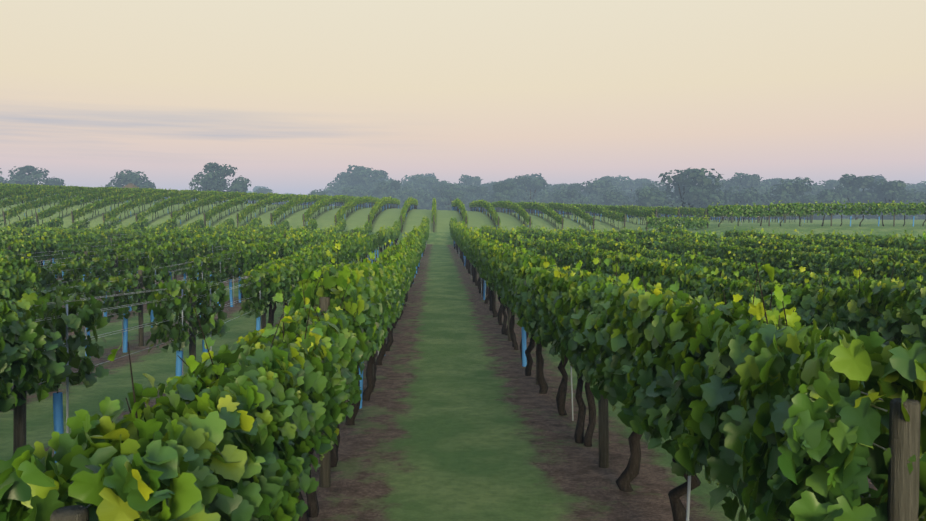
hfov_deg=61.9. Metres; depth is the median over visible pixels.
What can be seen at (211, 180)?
tree
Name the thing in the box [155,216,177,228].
vine row
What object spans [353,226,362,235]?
vine row
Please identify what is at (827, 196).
tree
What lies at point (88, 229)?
vine row
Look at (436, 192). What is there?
tree
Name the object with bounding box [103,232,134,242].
vine row
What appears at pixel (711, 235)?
vine row
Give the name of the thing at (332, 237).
vine row
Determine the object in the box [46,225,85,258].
vine row
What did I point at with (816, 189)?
tree
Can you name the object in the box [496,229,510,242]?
vine row
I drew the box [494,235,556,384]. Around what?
vine row
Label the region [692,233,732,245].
vine row
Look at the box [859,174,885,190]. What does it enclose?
tree
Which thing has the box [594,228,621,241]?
vine row
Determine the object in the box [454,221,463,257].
vine row
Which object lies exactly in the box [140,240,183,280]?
vine row
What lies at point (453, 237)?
vine row
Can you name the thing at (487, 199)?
tree
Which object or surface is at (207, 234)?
vine row
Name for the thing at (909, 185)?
tree
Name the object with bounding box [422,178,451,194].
tree
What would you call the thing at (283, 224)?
vine row
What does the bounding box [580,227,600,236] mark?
vine row
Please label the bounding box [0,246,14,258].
vine row
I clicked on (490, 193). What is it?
tree
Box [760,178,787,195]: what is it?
tree
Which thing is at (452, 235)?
vine row
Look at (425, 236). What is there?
vine row
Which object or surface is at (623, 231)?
vine row
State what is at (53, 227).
vine row
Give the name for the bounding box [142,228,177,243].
vine row
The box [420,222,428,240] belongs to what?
vine row
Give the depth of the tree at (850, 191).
179.20 m
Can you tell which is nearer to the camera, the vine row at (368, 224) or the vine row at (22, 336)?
the vine row at (22, 336)
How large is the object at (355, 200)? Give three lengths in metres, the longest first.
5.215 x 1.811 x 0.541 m
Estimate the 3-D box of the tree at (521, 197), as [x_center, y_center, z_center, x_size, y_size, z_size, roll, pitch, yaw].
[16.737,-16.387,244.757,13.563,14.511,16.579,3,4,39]
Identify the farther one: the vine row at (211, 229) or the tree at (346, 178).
the tree at (346, 178)
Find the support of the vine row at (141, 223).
on the ground
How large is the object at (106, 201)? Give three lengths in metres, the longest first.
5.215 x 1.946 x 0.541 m
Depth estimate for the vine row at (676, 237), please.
39.05 m
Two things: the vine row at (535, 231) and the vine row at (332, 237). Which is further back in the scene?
the vine row at (535, 231)
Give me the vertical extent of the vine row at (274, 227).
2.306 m
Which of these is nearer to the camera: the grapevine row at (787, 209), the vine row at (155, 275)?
the vine row at (155, 275)
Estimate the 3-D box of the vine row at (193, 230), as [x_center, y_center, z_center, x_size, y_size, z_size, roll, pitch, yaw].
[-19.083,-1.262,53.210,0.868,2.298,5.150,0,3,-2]
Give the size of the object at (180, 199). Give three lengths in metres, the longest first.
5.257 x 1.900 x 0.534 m
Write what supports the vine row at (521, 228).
on the ground
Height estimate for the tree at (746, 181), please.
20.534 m
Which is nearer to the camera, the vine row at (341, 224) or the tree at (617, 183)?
the vine row at (341, 224)
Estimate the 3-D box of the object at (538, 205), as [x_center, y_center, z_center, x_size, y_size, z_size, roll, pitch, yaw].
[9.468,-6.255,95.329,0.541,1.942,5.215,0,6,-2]
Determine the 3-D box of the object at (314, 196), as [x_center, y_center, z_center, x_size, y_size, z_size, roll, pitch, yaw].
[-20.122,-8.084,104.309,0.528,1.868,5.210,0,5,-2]
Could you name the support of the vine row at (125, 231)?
on the ground
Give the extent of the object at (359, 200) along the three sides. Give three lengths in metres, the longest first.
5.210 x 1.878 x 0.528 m
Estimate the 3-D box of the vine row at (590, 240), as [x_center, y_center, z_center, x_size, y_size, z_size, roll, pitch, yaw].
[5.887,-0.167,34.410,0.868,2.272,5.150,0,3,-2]
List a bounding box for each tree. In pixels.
[0,168,6,183]
[4,165,64,193]
[105,170,155,188]
[189,162,250,192]
[249,186,267,202]
[253,187,272,202]
[305,189,330,204]
[323,172,348,205]
[334,169,394,194]
[336,185,360,206]
[339,165,372,188]
[358,179,383,194]
[358,188,381,207]
[375,180,413,207]
[399,192,412,208]
[401,175,417,182]
[410,174,438,184]
[412,188,439,209]
[413,173,435,177]
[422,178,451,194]
[428,183,465,209]
[437,188,468,210]
[458,174,483,193]
[463,197,482,210]
[465,185,488,207]
[468,190,493,205]
[479,182,498,190]
[485,192,512,211]
[489,181,518,211]
[493,178,536,202]
[493,186,535,212]
[513,175,555,212]
[515,173,543,180]
[552,183,589,200]
[552,189,594,215]
[576,180,624,215]
[581,175,633,195]
[583,176,635,194]
[598,190,635,215]
[622,178,652,191]
[629,181,665,205]
[633,167,729,216]
[644,185,690,213]
[693,201,732,218]
[713,179,738,218]
[724,172,766,194]
[724,186,774,219]
[760,177,816,219]
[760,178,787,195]
[799,183,833,217]
[802,189,849,219]
[813,179,842,190]
[833,206,852,218]
[834,174,881,219]
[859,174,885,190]
[861,178,916,219]
[896,188,925,219]
[904,183,920,190]
[910,181,925,188]
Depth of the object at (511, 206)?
95.16 m
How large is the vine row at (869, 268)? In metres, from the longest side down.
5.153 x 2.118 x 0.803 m
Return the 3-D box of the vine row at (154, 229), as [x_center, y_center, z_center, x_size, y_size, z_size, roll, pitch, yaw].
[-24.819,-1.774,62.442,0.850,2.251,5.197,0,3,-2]
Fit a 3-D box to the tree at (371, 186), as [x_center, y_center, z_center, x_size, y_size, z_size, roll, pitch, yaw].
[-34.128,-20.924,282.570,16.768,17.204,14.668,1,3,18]
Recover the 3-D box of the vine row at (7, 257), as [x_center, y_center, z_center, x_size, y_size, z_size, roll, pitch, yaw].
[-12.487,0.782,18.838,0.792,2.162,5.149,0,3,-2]
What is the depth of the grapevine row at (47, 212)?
78.02 m
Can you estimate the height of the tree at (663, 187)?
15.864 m
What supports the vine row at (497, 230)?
on the ground
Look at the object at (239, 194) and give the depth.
103.25 m
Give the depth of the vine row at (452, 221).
73.93 m
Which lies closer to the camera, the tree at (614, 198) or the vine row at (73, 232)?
the vine row at (73, 232)
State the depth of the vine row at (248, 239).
37.82 m
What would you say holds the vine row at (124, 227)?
on the ground
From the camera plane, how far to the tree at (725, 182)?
247.98 m
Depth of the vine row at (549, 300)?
8.98 m
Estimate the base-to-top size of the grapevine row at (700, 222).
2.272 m
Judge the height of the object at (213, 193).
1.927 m
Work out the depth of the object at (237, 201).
89.02 m
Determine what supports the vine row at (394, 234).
on the ground
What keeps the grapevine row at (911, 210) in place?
on the ground
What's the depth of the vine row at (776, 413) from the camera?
3.44 m
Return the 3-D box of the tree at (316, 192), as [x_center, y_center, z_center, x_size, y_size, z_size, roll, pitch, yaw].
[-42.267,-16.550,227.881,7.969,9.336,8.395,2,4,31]
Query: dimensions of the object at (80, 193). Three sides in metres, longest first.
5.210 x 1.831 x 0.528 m
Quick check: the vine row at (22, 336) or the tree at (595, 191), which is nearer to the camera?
the vine row at (22, 336)
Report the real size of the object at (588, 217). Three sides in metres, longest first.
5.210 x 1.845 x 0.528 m
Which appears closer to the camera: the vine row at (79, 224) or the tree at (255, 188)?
the vine row at (79, 224)
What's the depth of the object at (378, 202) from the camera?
89.06 m
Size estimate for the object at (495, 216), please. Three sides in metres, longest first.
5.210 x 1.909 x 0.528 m
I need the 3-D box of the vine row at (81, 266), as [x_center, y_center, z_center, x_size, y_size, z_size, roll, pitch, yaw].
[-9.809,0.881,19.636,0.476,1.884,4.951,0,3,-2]
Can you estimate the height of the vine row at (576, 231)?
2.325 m
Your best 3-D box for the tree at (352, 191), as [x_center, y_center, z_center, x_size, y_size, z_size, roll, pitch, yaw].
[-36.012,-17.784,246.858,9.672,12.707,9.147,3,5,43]
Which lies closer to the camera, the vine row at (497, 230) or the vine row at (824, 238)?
the vine row at (824, 238)
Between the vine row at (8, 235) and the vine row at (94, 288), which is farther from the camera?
the vine row at (8, 235)
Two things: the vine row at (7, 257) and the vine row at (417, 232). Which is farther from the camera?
the vine row at (417, 232)
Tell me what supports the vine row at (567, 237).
on the ground
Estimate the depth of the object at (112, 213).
78.39 m
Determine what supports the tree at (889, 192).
on the ground
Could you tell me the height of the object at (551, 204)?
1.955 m
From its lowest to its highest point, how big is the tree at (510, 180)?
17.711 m
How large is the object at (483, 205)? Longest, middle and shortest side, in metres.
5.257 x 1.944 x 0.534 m
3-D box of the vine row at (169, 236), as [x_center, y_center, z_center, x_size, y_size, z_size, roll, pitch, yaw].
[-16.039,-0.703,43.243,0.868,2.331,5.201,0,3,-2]
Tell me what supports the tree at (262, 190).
on the ground
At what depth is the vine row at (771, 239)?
34.51 m
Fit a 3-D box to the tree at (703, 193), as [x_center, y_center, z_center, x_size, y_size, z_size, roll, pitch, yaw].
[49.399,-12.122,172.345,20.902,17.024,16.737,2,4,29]
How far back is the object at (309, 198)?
99.45 m
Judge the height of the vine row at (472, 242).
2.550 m
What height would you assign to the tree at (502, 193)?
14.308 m
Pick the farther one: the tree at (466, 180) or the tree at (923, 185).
the tree at (466, 180)
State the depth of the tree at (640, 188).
241.83 m
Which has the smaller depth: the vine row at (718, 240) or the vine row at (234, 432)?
the vine row at (234, 432)
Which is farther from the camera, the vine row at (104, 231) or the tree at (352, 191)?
the tree at (352, 191)
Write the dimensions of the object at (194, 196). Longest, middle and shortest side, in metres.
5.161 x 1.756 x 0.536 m
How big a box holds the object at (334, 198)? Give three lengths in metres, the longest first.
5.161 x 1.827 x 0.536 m
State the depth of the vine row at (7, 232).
49.78 m
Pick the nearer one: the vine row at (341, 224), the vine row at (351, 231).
the vine row at (351, 231)
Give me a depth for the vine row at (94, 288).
15.39 m
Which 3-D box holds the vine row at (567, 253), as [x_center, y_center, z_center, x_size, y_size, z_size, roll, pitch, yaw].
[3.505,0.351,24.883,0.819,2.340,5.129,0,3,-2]
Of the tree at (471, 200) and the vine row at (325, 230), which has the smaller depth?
the vine row at (325, 230)
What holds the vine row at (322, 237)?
on the ground
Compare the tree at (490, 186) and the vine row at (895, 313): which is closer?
the vine row at (895, 313)
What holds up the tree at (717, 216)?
on the ground
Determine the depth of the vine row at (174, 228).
67.07 m
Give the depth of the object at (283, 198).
98.76 m
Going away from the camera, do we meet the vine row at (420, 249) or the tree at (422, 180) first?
the vine row at (420, 249)
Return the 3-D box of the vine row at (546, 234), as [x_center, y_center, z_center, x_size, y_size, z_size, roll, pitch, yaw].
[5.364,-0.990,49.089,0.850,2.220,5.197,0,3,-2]
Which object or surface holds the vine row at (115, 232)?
on the ground
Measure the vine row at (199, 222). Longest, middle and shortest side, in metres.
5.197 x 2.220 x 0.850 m
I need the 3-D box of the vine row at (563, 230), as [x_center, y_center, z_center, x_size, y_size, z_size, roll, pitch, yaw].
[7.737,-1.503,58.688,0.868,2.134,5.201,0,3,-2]
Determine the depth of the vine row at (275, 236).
43.51 m
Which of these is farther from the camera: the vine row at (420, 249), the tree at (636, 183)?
the tree at (636, 183)
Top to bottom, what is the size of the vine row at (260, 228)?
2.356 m
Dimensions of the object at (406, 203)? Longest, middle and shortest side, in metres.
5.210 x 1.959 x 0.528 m
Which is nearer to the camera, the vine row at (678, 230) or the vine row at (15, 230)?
the vine row at (678, 230)
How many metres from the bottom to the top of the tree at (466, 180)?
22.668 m
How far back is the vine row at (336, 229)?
68.05 m
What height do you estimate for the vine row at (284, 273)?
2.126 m
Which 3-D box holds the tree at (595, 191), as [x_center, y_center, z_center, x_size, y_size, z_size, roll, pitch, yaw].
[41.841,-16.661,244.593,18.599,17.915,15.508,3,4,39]
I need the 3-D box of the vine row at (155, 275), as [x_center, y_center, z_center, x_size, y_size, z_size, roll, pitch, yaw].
[-7.100,0.909,19.185,0.478,1.878,4.954,0,3,-2]
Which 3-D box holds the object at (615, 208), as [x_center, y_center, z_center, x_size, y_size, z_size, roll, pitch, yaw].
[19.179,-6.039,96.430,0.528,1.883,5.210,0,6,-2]
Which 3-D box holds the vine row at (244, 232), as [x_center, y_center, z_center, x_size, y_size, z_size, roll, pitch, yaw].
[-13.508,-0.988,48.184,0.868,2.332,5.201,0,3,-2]
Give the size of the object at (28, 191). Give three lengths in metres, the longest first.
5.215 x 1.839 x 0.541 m
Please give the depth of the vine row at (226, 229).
62.63 m
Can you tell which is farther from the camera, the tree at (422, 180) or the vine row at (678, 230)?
the tree at (422, 180)
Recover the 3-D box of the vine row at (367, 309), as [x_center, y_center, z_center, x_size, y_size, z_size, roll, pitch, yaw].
[-1.362,0.986,9.537,0.805,2.398,5.138,0,0,-2]
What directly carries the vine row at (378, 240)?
on the ground
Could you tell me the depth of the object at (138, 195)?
93.28 m
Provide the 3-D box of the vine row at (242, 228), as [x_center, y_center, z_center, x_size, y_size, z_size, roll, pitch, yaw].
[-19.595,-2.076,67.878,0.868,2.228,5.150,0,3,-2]
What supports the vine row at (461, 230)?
on the ground
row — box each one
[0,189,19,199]
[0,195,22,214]
[0,227,11,236]
[0,233,18,252]
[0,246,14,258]
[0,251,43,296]
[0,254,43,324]
[0,283,363,520]
[0,299,65,412]
[1,250,14,260]
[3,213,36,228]
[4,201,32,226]
[4,230,51,236]
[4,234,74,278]
[6,225,45,235]
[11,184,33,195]
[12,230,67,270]
[13,279,200,462]
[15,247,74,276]
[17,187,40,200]
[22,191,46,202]
[24,253,88,279]
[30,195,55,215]
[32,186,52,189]
[33,215,63,228]
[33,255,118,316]
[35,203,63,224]
[35,273,144,381]
[38,225,66,229]
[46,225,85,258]
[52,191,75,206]
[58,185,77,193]
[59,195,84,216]
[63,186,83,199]
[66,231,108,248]
[68,218,89,229]
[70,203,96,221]
[70,226,100,230]
[71,240,112,272]
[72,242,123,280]
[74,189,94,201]
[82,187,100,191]
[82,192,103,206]
[83,227,123,241]
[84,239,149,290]
[85,228,113,250]
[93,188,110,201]
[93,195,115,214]
[93,216,121,229]
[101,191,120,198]
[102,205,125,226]
[102,224,128,230]
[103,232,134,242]
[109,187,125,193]
[110,234,145,243]
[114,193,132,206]
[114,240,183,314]
[117,227,146,236]
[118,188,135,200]
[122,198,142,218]
[122,234,165,274]
[128,218,149,229]
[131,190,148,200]
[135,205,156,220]
[137,256,211,346]
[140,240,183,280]
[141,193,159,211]
[141,225,169,232]
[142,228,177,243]
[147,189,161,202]
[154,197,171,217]
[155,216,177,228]
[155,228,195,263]
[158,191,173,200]
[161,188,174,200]
[168,226,188,231]
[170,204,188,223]
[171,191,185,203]
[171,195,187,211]
[171,226,200,233]
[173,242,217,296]
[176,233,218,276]
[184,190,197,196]
[184,217,204,228]
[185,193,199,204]
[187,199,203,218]
[188,269,270,359]
[194,225,219,233]
[194,230,216,237]
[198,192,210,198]
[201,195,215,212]
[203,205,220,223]
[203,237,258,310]
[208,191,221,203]
[209,229,240,257]
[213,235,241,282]
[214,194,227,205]
[215,216,234,226]
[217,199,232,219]
[217,224,235,233]
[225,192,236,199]
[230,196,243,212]
[234,224,247,231]
[234,227,258,238]
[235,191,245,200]
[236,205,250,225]
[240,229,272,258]
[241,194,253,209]
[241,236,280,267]
[245,217,261,226]
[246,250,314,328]
[248,224,267,231]
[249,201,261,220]
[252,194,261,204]
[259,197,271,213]
[259,229,274,239]
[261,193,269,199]
[267,224,279,231]
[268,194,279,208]
[268,230,285,242]
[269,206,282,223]
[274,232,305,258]
[276,218,289,230]
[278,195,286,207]
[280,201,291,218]
[280,226,302,237]
[282,242,393,487]
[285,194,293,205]
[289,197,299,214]
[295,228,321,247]
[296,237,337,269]
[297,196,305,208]
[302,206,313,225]
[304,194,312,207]
[305,217,317,230]
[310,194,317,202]
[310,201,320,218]
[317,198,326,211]
[319,226,332,234]
[320,231,330,242]
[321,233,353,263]
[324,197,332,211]
[325,230,341,240]
[328,225,339,233]
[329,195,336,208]
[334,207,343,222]
[334,216,346,232]
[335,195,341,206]
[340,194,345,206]
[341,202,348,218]
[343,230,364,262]
[346,229,356,236]
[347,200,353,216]
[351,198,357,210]
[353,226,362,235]
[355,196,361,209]
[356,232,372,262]
[361,225,369,235]
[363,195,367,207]
[364,220,371,235]
[365,234,376,262]
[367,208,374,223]
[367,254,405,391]
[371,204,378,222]
[371,232,381,261]
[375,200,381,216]
[376,227,389,253]
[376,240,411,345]
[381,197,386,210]
[382,225,392,248]
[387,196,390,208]
[389,226,396,246]
[392,226,398,244]
[393,219,401,244]
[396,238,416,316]
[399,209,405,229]
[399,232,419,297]
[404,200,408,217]
[407,233,421,279]
[409,226,424,274]
[418,228,425,267]
[419,228,426,256]
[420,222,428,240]
[421,216,429,244]
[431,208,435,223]
[449,217,457,228]
[451,223,456,249]
[452,222,459,253]
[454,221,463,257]
[455,224,464,262]
[457,224,468,266]
[460,227,472,274]
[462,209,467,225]
[463,227,481,281]
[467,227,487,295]
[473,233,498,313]
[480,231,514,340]
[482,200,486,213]
[483,225,492,234]
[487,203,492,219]
[487,226,497,237]
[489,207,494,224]
[491,226,504,239]
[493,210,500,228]
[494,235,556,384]
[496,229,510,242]
[502,226,521,244]
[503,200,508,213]
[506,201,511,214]
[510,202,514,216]
[510,233,529,249]
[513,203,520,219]
[514,248,628,467]
[516,224,527,233]
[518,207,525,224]
[520,234,544,250]
[521,226,532,237]
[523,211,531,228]
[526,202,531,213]
[528,225,544,239]
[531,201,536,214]
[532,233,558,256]
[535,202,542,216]
[537,227,556,239]
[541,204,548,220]
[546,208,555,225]
[548,230,567,242]
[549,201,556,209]
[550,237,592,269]
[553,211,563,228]
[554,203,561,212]
[557,227,567,233]
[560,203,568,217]
[561,229,587,243]
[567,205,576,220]
[567,226,585,234]
[567,248,925,520]
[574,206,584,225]
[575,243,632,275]
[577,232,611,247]
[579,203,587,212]
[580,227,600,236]
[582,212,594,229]
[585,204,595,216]
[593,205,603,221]
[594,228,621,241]
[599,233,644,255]
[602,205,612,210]
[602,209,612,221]
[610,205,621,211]
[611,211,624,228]
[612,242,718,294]
[618,226,641,236]
[618,230,640,243]
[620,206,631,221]
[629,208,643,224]
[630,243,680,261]
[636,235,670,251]
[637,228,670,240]
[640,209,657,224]
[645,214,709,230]
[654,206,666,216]
[658,222,691,234]
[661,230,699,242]
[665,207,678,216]
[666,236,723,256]
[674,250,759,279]
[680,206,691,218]
[682,228,717,238]
[686,266,880,379]
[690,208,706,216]
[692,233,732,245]
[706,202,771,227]
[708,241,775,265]
[711,232,753,244]
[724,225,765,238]
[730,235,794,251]
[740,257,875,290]
[746,233,799,243]
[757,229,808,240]
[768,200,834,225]
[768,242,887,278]
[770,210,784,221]
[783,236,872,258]
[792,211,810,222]
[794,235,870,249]
[802,234,862,241]
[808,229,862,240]
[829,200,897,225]
[836,252,925,347]
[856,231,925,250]
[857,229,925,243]
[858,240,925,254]
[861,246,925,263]
[862,266,925,293]
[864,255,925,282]
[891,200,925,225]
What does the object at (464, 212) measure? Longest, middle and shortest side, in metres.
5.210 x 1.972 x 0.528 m
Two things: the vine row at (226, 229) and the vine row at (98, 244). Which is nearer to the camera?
the vine row at (98, 244)
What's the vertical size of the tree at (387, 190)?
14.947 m
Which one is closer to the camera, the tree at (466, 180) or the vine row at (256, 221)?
the vine row at (256, 221)
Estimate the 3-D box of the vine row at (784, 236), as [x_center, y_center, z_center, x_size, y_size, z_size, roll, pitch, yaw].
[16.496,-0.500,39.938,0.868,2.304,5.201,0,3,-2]
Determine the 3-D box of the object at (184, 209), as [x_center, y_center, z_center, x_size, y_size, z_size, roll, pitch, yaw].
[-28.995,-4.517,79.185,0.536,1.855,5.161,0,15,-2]
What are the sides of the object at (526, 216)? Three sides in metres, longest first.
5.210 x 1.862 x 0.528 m
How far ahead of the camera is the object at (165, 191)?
102.71 m
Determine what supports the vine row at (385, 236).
on the ground
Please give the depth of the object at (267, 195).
102.91 m
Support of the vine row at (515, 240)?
on the ground
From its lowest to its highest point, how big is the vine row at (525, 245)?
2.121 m
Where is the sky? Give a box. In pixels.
[0,0,925,194]
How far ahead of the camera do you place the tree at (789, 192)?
178.24 m
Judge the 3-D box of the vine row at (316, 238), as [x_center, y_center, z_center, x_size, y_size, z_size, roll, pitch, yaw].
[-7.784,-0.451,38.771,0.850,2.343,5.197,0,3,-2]
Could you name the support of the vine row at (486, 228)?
on the ground
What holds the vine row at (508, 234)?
on the ground
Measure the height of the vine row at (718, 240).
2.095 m
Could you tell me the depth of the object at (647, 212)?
81.74 m
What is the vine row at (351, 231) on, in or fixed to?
on the ground
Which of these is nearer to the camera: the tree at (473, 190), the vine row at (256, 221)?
the vine row at (256, 221)
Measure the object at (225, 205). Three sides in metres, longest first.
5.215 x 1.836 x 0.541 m
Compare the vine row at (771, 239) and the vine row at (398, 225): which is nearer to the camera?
the vine row at (771, 239)
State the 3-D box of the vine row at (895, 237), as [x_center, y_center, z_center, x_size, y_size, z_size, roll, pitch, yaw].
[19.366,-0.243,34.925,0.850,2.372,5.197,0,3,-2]
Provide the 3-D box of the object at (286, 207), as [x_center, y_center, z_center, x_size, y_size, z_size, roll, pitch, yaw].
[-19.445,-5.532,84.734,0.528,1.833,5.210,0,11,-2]
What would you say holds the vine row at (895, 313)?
on the ground
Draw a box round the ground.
[0,195,925,520]
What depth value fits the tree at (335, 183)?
309.41 m
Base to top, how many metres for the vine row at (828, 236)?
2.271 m
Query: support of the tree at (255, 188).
on the ground
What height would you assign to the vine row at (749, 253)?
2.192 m
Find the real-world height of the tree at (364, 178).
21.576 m
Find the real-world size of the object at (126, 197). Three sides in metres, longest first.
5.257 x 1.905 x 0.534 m
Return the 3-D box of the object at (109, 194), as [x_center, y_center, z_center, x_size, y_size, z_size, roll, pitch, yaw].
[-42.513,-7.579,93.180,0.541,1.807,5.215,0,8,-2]
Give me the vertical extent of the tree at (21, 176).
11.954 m
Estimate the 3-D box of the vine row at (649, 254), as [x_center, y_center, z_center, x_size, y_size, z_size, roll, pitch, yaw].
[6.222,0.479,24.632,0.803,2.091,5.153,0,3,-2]
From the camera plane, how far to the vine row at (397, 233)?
67.95 m
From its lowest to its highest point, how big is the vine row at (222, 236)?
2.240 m
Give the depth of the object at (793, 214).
94.85 m
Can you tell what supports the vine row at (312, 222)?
on the ground
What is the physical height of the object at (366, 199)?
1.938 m
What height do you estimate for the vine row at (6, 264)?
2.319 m
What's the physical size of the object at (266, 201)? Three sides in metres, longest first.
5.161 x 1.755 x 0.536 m
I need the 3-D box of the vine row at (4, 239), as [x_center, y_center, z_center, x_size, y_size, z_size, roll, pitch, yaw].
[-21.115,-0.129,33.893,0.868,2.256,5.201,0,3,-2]
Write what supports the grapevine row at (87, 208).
on the ground
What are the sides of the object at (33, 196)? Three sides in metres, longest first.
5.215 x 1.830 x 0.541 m

